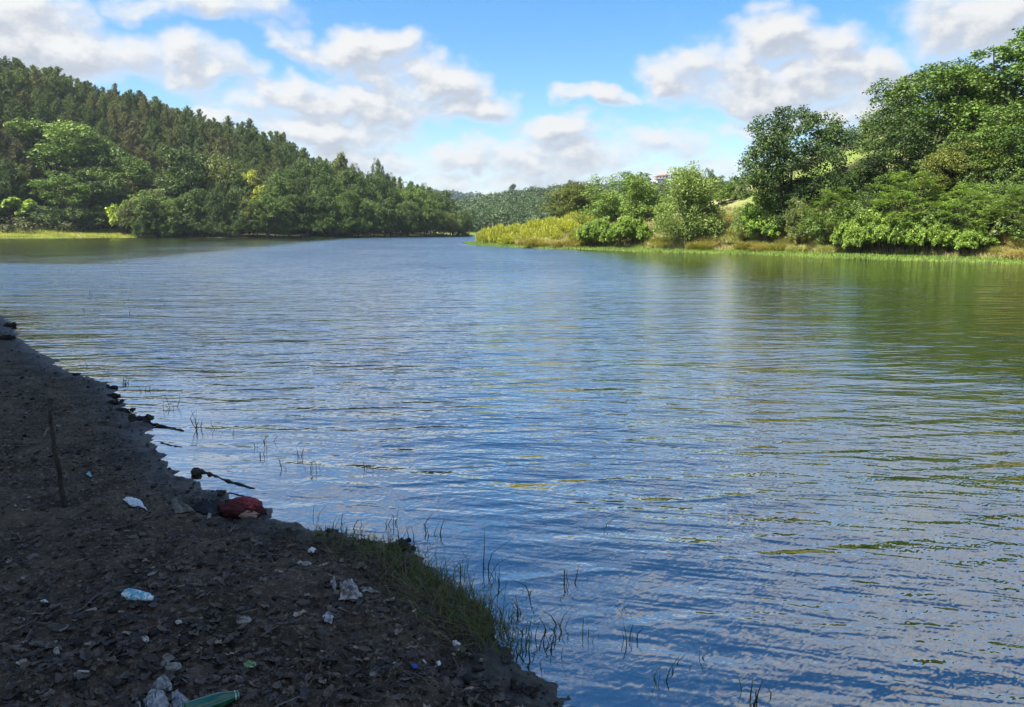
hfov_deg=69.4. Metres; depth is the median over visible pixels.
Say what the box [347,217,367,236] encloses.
shrub
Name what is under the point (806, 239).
grass clump
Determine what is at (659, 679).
grass sprout
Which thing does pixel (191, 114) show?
pine tree
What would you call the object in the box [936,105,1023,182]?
oak tree
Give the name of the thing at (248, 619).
pebble
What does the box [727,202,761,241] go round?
shrub
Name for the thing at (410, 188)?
broadleaf tree
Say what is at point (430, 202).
broadleaf tree
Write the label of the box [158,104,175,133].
pine tree
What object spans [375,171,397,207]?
broadleaf tree
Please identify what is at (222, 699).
glass bottle
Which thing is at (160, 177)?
pine tree
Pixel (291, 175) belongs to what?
broadleaf tree
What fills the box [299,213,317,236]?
shrub
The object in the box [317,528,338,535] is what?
mud clod
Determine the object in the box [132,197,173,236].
broadleaf tree
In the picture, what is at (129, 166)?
broadleaf tree
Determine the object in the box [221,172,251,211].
broadleaf tree
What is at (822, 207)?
understory shrub
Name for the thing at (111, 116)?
pine tree
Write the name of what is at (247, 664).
round leaf
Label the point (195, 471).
stone
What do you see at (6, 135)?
pine tree
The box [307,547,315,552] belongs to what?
litter scrap
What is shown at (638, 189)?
broadleaf tree
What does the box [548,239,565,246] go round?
grass clump
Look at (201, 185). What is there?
broadleaf tree
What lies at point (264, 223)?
shrub
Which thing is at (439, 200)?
broadleaf tree
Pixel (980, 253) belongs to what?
tall grass
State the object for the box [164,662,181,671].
pebble
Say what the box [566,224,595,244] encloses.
brush shrub
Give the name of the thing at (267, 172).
pine tree
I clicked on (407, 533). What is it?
grass sprout
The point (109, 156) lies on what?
pine tree
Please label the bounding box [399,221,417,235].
shrub
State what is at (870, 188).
broadleaf tree
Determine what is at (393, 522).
grass sprout
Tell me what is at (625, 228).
bramble
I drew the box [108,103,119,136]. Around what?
pine tree
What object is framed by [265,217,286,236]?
shrub
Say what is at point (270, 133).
pine tree
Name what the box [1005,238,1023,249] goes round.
grass clump
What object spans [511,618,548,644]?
grass sprout
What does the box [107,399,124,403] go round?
mud clod
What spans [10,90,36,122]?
pine tree
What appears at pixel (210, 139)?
pine tree
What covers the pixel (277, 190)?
broadleaf tree
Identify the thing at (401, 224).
shrub
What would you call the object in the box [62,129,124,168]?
broadleaf tree
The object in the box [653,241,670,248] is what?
grass clump
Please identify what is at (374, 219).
shrub
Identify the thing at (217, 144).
pine tree
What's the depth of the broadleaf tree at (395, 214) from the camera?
226.65 m
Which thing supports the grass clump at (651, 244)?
on the ground at (576, 672)
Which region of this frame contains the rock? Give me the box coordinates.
[135,675,189,706]
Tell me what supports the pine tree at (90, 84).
on the ground at (576, 672)
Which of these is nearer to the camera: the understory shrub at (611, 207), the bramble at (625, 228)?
the bramble at (625, 228)
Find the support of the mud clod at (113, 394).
on the ground at (576, 672)
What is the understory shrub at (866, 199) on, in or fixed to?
on the ground at (576, 672)
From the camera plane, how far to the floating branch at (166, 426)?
7.61 m
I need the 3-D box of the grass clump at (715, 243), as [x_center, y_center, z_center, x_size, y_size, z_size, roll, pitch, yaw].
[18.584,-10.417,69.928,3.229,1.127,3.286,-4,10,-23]
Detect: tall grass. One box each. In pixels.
[481,191,1017,257]
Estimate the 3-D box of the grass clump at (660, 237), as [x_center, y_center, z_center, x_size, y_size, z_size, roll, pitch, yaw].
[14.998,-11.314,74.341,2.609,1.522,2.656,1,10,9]
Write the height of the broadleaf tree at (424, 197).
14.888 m
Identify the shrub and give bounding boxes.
[0,197,37,221]
[11,203,59,227]
[33,196,101,230]
[68,200,110,229]
[104,203,136,233]
[128,220,154,236]
[136,216,167,236]
[153,222,170,236]
[158,219,188,236]
[173,216,191,236]
[177,212,204,236]
[187,217,212,236]
[204,222,220,236]
[212,217,230,232]
[214,219,243,236]
[231,211,249,236]
[238,211,260,236]
[245,218,266,234]
[258,219,276,236]
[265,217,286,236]
[274,225,291,236]
[279,220,303,236]
[292,208,308,236]
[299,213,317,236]
[308,219,325,234]
[316,217,334,236]
[323,210,340,236]
[328,220,351,236]
[340,215,360,235]
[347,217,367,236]
[354,215,372,235]
[364,212,378,235]
[369,219,388,233]
[374,219,396,235]
[384,216,400,236]
[393,217,405,235]
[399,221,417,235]
[408,221,422,235]
[413,216,428,234]
[421,208,434,235]
[427,216,442,235]
[441,224,452,235]
[457,214,467,234]
[458,210,473,230]
[475,227,492,242]
[487,224,512,242]
[496,231,514,243]
[508,222,522,233]
[512,225,538,240]
[520,218,547,231]
[533,224,564,240]
[542,215,560,225]
[550,218,581,231]
[560,210,576,221]
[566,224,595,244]
[568,211,597,225]
[593,198,620,218]
[657,183,677,205]
[706,175,735,189]
[725,185,758,201]
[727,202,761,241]
[741,186,785,242]
[751,188,770,208]
[782,197,819,244]
[796,185,867,247]
[817,184,847,210]
[826,134,878,147]
[833,189,877,216]
[846,129,868,143]
[847,158,882,184]
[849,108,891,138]
[854,198,887,250]
[858,169,946,250]
[893,194,926,219]
[915,204,960,247]
[922,179,989,208]
[926,182,1010,249]
[954,179,1019,213]
[957,208,1009,247]
[975,184,1023,245]
[992,177,1023,211]
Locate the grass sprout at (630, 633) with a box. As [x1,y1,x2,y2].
[621,623,642,643]
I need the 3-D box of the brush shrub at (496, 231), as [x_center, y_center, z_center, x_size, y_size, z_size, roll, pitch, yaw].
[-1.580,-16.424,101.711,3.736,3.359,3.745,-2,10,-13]
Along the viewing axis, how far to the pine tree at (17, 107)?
235.95 m
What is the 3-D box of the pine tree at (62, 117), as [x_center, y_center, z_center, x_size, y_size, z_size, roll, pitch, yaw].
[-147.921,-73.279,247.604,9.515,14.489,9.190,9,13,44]
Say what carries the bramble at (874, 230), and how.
on the ground at (576, 672)
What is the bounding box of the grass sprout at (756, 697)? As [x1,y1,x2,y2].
[738,676,775,705]
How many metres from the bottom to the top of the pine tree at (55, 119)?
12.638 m
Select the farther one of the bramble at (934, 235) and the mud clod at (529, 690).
the bramble at (934, 235)
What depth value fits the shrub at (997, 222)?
49.54 m
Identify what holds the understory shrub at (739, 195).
on the ground at (576, 672)
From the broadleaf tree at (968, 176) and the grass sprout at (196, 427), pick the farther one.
the broadleaf tree at (968, 176)
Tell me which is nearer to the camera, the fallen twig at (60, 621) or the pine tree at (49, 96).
the fallen twig at (60, 621)
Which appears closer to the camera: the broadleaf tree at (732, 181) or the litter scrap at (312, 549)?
the litter scrap at (312, 549)
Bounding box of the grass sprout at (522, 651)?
[516,627,532,663]
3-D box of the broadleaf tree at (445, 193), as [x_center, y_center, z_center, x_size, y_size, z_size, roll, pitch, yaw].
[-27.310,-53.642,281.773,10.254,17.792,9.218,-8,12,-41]
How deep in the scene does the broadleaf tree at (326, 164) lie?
250.76 m
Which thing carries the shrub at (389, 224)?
on the ground at (576, 672)
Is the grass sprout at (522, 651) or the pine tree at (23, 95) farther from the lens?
the pine tree at (23, 95)
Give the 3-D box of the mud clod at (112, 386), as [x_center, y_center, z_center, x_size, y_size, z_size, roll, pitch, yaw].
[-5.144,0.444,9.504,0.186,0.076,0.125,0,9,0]
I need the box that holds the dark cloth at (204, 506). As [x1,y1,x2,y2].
[191,497,221,516]
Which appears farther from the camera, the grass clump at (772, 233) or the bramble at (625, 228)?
the bramble at (625, 228)
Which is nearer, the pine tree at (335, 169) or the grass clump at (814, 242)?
the grass clump at (814, 242)
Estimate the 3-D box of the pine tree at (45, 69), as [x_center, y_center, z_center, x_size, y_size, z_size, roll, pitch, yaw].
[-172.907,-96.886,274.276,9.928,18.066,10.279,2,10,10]
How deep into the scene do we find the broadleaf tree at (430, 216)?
238.00 m
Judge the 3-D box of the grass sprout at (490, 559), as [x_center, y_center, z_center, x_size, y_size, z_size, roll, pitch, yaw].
[-0.063,1.195,4.418,0.228,0.315,0.366,0,9,0]
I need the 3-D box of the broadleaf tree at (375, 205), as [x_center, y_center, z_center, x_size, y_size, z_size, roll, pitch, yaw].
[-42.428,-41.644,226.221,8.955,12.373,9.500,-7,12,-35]
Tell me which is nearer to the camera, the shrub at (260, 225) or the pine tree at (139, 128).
the shrub at (260, 225)
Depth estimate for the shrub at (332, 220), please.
215.40 m
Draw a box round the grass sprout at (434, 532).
[422,513,444,541]
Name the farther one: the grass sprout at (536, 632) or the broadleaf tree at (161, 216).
the broadleaf tree at (161, 216)
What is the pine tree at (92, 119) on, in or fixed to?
on the ground at (576, 672)
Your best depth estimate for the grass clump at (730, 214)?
74.49 m
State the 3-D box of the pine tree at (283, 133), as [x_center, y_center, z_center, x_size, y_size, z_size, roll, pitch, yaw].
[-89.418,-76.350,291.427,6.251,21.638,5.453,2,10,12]
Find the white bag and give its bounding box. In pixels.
[123,497,146,509]
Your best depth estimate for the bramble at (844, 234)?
56.09 m
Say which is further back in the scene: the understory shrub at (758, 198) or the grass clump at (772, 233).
the understory shrub at (758, 198)
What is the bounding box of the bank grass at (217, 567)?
[1,382,428,684]
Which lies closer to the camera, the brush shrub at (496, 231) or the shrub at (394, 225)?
the brush shrub at (496, 231)
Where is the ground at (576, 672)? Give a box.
[0,106,1023,706]
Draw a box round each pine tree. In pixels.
[0,55,13,72]
[0,67,12,93]
[0,68,24,108]
[0,81,14,126]
[0,98,28,131]
[0,131,11,158]
[0,132,25,156]
[0,146,8,160]
[0,158,26,214]
[0,162,18,201]
[1,128,19,148]
[1,139,35,177]
[9,58,29,80]
[9,119,38,150]
[9,148,37,175]
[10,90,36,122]
[11,68,32,101]
[11,74,31,103]
[12,164,38,198]
[20,68,52,105]
[22,159,44,192]
[24,65,43,93]
[24,98,52,145]
[26,88,47,120]
[38,79,60,107]
[39,88,60,121]
[41,67,54,89]
[45,66,75,109]
[46,98,74,121]
[48,74,66,105]
[50,117,63,143]
[58,112,79,143]
[59,84,83,111]
[61,147,87,174]
[62,93,82,121]
[68,75,78,91]
[74,81,96,106]
[74,103,92,128]
[75,82,82,109]
[76,106,104,133]
[78,80,92,102]
[78,121,93,144]
[84,91,105,127]
[85,159,103,172]
[87,85,106,118]
[93,118,120,155]
[94,94,112,132]
[100,86,112,102]
[100,145,117,170]
[101,180,126,218]
[102,89,117,113]
[104,106,122,147]
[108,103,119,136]
[111,82,122,102]
[114,95,129,112]
[114,103,134,136]
[114,112,137,150]
[117,128,146,160]
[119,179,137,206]
[122,89,141,119]
[127,118,146,158]
[128,90,150,117]
[132,110,147,142]
[132,143,154,174]
[133,95,154,125]
[134,180,147,192]
[139,131,165,169]
[143,116,164,143]
[143,160,156,187]
[145,181,156,192]
[148,96,163,126]
[150,100,166,129]
[150,122,162,141]
[150,167,164,184]
[151,143,171,175]
[152,172,165,186]
[157,126,173,148]
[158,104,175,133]
[160,149,183,174]
[163,129,180,150]
[167,108,184,137]
[169,118,188,147]
[177,109,198,137]
[178,123,197,150]
[186,110,198,132]
[188,137,206,171]
[192,120,206,145]
[192,122,208,144]
[194,109,209,128]
[195,115,210,136]
[196,143,215,175]
[204,131,216,149]
[207,127,224,149]
[208,117,217,133]
[213,122,225,143]
[213,137,229,156]
[221,115,238,138]
[222,132,234,156]
[223,127,241,146]
[228,143,242,164]
[233,123,241,143]
[235,121,255,151]
[236,144,251,169]
[239,162,257,176]
[240,154,250,174]
[244,118,258,139]
[245,148,260,168]
[246,157,263,182]
[248,127,259,151]
[248,141,262,163]
[253,167,264,181]
[255,132,272,158]
[259,153,271,174]
[263,166,271,180]
[265,131,286,160]
[266,160,282,184]
[268,130,274,147]
[270,144,286,171]
[277,144,292,169]
[282,132,289,166]
[282,142,302,166]
[285,153,294,165]
[290,142,301,158]
[296,147,312,162]
[330,160,340,174]
[396,176,403,191]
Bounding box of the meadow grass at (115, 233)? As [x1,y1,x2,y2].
[0,227,155,237]
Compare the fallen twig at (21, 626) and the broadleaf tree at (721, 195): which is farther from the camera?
the broadleaf tree at (721, 195)
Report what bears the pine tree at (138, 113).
on the ground at (576, 672)
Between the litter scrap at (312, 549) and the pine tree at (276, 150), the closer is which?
the litter scrap at (312, 549)
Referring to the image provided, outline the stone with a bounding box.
[191,467,201,475]
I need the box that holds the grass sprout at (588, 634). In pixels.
[582,618,598,653]
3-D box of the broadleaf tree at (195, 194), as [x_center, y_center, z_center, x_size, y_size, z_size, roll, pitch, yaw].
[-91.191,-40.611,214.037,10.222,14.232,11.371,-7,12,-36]
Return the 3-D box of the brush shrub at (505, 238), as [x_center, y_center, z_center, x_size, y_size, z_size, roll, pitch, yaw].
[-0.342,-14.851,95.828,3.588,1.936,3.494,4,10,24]
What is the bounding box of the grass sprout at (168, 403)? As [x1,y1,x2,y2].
[159,392,179,408]
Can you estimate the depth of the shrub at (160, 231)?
212.51 m
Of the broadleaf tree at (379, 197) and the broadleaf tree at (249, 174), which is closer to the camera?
the broadleaf tree at (249, 174)
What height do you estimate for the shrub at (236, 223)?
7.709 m
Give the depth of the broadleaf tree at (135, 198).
222.03 m
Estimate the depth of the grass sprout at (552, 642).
3.58 m
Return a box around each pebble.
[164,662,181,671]
[236,616,251,623]
[301,561,311,566]
[369,671,377,676]
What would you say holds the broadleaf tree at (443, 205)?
on the ground at (576, 672)
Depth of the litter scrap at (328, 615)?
3.63 m
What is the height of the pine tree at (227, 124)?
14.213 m
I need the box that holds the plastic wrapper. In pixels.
[330,576,377,599]
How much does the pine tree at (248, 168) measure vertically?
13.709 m
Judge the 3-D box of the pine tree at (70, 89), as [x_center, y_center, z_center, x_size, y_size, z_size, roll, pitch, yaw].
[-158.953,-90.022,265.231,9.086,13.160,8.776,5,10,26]
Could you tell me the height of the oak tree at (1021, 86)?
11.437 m
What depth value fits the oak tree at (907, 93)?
66.69 m
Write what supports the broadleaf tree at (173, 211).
on the ground at (576, 672)
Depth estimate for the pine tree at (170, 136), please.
262.90 m
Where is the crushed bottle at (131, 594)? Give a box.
[121,588,153,600]
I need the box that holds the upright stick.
[43,410,66,506]
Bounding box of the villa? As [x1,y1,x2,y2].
[651,174,670,182]
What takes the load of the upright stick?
on the ground at (576, 672)
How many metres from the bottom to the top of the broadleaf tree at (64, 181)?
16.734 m
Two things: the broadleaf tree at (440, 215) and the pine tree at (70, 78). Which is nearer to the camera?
the broadleaf tree at (440, 215)
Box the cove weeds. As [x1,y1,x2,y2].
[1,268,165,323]
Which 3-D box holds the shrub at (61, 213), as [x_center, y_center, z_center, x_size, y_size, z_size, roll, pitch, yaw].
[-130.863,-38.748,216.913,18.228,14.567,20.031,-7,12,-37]
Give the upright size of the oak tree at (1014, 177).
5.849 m
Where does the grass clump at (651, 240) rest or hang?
on the ground at (576, 672)
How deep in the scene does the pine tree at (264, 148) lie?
277.58 m
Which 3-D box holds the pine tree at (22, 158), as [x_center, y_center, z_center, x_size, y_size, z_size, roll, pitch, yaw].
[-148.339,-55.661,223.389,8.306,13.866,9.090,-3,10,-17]
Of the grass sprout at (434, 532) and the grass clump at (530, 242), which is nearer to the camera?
the grass sprout at (434, 532)
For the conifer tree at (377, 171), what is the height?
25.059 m
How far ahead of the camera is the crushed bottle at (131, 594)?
3.68 m
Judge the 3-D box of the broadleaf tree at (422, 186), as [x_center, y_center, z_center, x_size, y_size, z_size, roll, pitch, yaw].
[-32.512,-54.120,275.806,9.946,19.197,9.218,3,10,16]
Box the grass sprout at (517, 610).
[495,595,521,619]
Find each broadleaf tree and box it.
[0,172,25,201]
[3,116,106,190]
[13,183,52,206]
[26,170,103,219]
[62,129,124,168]
[70,166,118,211]
[85,146,157,205]
[114,200,151,234]
[117,185,184,234]
[119,189,150,209]
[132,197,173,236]
[145,182,173,216]
[152,145,240,233]
[158,197,196,236]
[158,198,211,235]
[164,172,190,234]
[177,188,210,235]
[186,176,207,204]
[201,178,220,220]
[202,180,235,236]
[203,151,245,210]
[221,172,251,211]
[221,189,248,224]
[235,175,270,216]
[238,195,267,235]
[240,169,268,232]
[247,191,284,237]
[260,172,294,225]
[261,167,288,186]
[265,183,295,230]
[272,193,305,236]
[279,169,304,194]
[284,156,304,178]
[288,190,335,234]
[289,177,313,232]
[292,190,319,235]
[297,156,339,194]
[297,160,333,184]
[304,190,339,235]
[309,170,335,197]
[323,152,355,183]
[328,177,356,233]
[328,189,355,235]
[333,171,350,218]
[343,168,385,211]
[344,163,362,201]
[345,176,377,232]
[345,189,372,235]
[359,197,387,235]
[369,190,389,233]
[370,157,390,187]
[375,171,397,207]
[377,200,404,235]
[382,188,406,232]
[383,172,404,199]
[385,185,416,218]
[395,188,428,233]
[397,200,419,235]
[402,181,424,195]
[413,195,426,202]
[418,194,439,233]
[418,206,434,235]
[420,183,431,209]
[427,189,451,233]
[429,200,456,234]
[431,194,447,232]
[432,208,449,235]
[445,199,462,234]
[446,213,460,232]
[447,217,461,235]
[451,228,472,235]
[508,183,517,199]
[578,171,671,222]
[646,194,673,215]
[703,167,714,186]
[703,181,738,204]
[729,175,746,187]
[752,182,830,232]
[828,172,905,212]
[893,160,961,208]
[948,159,1023,204]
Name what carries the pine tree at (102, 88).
on the ground at (576, 672)
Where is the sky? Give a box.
[0,0,1023,194]
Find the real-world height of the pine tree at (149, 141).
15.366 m
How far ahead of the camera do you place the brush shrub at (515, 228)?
105.45 m
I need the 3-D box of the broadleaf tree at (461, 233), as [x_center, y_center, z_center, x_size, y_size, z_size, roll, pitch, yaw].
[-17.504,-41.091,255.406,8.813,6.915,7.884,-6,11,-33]
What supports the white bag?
on the ground at (576, 672)
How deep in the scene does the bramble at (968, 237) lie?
49.52 m
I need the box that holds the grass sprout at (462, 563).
[458,545,468,573]
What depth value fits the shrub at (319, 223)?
213.69 m
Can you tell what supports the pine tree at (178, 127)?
on the ground at (576, 672)
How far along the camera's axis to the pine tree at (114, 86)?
283.88 m
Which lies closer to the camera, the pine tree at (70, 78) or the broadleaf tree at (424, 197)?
the broadleaf tree at (424, 197)
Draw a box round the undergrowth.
[0,101,432,232]
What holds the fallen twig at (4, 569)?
on the ground at (576, 672)
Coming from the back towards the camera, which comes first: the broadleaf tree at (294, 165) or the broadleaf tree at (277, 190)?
the broadleaf tree at (294, 165)
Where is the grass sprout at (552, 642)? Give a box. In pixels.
[526,620,563,658]
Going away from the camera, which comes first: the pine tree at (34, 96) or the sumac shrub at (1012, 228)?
the sumac shrub at (1012, 228)
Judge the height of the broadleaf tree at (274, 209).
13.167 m
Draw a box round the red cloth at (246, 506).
[217,496,266,517]
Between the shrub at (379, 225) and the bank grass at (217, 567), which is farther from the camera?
the shrub at (379, 225)
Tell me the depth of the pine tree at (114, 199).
227.94 m
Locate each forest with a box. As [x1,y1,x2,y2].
[426,188,483,200]
[451,177,728,231]
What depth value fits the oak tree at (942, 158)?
57.28 m
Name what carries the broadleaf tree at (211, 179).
on the ground at (576, 672)
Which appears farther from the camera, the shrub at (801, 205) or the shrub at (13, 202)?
the shrub at (13, 202)
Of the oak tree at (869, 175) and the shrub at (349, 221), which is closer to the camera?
the oak tree at (869, 175)
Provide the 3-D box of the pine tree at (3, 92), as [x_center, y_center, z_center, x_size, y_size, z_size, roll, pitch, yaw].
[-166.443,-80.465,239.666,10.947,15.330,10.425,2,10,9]
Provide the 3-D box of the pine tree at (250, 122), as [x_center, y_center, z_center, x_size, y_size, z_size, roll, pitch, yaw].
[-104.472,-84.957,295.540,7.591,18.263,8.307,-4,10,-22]
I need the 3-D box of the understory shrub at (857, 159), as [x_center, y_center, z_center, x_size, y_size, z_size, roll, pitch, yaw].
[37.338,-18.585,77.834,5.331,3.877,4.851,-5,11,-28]
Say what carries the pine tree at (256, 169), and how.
on the ground at (576, 672)
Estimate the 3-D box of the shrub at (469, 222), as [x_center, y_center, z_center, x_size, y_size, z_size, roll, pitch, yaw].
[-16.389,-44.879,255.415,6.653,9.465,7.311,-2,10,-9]
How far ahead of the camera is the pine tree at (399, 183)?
282.62 m
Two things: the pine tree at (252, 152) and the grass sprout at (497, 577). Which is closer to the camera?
the grass sprout at (497, 577)
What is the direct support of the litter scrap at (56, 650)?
on the ground at (576, 672)
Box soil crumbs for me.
[0,319,559,706]
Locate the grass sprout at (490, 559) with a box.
[482,528,518,584]
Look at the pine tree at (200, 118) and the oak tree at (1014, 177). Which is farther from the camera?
the pine tree at (200, 118)
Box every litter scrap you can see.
[53,647,59,654]
[140,636,148,641]
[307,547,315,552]
[322,611,333,623]
[452,640,459,650]
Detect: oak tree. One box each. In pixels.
[538,180,600,218]
[728,104,864,235]
[835,158,891,201]
[852,108,944,202]
[855,56,1023,154]
[909,25,1023,149]
[910,140,1001,204]
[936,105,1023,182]
[973,151,1023,212]
[998,64,1023,128]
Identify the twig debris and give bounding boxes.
[0,333,550,706]
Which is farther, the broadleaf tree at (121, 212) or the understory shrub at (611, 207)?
the broadleaf tree at (121, 212)
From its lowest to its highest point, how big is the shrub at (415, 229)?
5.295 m
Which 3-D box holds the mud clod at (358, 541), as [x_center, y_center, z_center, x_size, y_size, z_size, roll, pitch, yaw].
[-0.943,1.218,4.738,0.165,0.068,0.108,0,9,0]
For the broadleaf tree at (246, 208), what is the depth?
209.40 m
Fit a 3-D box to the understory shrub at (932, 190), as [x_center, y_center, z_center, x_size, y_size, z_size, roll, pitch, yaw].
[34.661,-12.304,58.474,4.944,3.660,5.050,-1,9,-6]
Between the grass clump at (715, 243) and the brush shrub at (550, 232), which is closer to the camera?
the grass clump at (715, 243)
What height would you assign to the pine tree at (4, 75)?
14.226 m
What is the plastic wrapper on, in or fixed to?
on the ground at (576, 672)
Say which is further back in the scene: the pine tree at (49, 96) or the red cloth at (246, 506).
the pine tree at (49, 96)
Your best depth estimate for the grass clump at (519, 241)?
90.54 m
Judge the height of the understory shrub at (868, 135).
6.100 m
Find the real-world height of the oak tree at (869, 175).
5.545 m
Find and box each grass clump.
[514,236,529,245]
[521,236,546,246]
[535,240,548,246]
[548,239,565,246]
[561,237,582,246]
[646,240,671,246]
[648,236,674,243]
[649,234,672,240]
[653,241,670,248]
[656,241,676,247]
[684,240,713,250]
[695,237,721,246]
[703,236,715,240]
[718,210,733,218]
[719,233,748,242]
[720,227,742,235]
[733,231,749,239]
[734,240,767,250]
[744,240,771,246]
[746,243,773,251]
[750,233,771,240]
[759,227,779,237]
[759,243,792,251]
[769,230,782,238]
[772,237,792,245]
[781,232,814,243]
[783,244,810,252]
[786,240,802,245]
[809,238,831,245]
[812,231,831,239]
[812,243,840,253]
[984,245,1011,254]
[989,227,1022,242]
[998,247,1023,259]
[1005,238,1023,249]
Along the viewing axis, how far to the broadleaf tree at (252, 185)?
219.11 m
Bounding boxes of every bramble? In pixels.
[576,216,614,246]
[605,215,652,244]
[830,218,880,253]
[859,210,916,253]
[900,218,959,253]
[940,224,1000,253]
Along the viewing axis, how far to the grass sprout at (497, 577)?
4.26 m
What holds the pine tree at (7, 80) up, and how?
on the ground at (576, 672)
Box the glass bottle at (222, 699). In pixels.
[182,688,241,706]
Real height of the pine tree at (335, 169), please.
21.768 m
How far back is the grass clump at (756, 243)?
65.22 m
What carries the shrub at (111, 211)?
on the ground at (576, 672)
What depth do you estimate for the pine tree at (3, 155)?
219.70 m
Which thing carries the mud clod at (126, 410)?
on the ground at (576, 672)
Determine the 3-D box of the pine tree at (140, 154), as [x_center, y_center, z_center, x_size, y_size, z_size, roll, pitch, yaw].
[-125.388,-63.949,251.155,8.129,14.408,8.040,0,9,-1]
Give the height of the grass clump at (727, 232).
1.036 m
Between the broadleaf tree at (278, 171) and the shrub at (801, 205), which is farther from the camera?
the broadleaf tree at (278, 171)
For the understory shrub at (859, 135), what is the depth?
99.63 m
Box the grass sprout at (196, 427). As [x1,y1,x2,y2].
[188,411,204,429]
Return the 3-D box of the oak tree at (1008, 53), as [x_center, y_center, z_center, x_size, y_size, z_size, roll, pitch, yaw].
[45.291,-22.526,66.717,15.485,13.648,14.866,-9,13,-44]
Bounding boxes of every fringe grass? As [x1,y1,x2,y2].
[280,519,548,678]
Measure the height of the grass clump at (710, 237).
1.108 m
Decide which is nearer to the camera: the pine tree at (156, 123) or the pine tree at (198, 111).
the pine tree at (156, 123)
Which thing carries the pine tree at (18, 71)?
on the ground at (576, 672)
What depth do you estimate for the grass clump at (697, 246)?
68.48 m
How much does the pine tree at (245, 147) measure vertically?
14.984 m
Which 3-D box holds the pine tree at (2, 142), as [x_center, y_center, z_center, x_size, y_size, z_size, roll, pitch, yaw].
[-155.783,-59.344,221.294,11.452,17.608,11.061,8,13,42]
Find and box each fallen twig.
[0,557,34,572]
[2,629,62,652]
[8,615,38,633]
[36,587,108,625]
[238,553,277,556]
[277,594,300,600]
[327,672,347,678]
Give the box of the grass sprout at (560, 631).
[531,603,574,641]
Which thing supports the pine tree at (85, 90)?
on the ground at (576, 672)
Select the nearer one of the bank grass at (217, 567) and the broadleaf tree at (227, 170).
the bank grass at (217, 567)
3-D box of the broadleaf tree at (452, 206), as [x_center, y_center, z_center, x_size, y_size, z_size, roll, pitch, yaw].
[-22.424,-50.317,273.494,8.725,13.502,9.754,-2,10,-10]
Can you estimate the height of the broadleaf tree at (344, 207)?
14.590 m
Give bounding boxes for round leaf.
[243,661,255,667]
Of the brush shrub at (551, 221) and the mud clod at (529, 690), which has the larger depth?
the brush shrub at (551, 221)
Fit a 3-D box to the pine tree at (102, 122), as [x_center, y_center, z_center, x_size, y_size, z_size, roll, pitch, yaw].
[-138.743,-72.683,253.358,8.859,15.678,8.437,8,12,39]
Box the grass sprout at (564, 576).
[558,566,578,584]
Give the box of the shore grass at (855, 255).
[462,241,1023,262]
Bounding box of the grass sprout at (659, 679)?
[651,654,680,695]
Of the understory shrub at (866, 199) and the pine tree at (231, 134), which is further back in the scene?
the pine tree at (231, 134)
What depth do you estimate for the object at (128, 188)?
230.67 m
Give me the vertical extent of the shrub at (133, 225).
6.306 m
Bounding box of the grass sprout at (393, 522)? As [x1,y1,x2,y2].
[384,508,398,530]
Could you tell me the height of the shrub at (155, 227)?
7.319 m
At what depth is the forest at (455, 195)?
1528.79 m
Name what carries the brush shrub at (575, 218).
on the ground at (576, 672)
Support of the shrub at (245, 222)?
on the ground at (576, 672)
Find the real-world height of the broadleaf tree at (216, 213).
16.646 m
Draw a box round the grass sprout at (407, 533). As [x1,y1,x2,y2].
[398,525,413,541]
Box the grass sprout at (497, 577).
[487,565,505,589]
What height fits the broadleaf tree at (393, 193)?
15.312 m
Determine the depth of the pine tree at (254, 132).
286.07 m
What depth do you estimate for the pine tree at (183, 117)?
273.94 m
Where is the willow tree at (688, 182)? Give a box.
[648,160,727,246]
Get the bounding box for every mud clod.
[0,334,15,339]
[2,322,16,326]
[106,385,117,388]
[107,392,120,396]
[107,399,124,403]
[110,407,135,412]
[128,413,154,422]
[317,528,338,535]
[357,538,375,545]
[386,537,411,551]
[510,682,540,697]
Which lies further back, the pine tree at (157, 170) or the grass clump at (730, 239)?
the pine tree at (157, 170)
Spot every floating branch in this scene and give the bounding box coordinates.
[150,423,183,430]
[201,469,254,488]
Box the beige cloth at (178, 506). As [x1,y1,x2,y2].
[170,497,194,514]
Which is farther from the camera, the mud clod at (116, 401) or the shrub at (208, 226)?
the shrub at (208, 226)
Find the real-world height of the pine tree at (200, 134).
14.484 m
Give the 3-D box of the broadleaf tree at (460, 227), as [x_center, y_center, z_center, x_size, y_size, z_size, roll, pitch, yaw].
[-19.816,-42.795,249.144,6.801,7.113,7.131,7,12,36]
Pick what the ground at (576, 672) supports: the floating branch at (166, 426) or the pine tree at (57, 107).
the pine tree at (57, 107)
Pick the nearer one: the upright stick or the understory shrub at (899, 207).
the upright stick
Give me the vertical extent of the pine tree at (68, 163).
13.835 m
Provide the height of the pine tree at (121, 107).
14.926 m
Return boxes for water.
[0,235,1023,706]
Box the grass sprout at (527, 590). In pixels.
[514,580,533,602]
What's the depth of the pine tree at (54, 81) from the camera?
262.93 m
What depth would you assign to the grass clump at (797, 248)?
61.23 m
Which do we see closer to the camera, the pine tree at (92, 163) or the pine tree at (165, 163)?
the pine tree at (92, 163)
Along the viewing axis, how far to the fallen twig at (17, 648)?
3.27 m

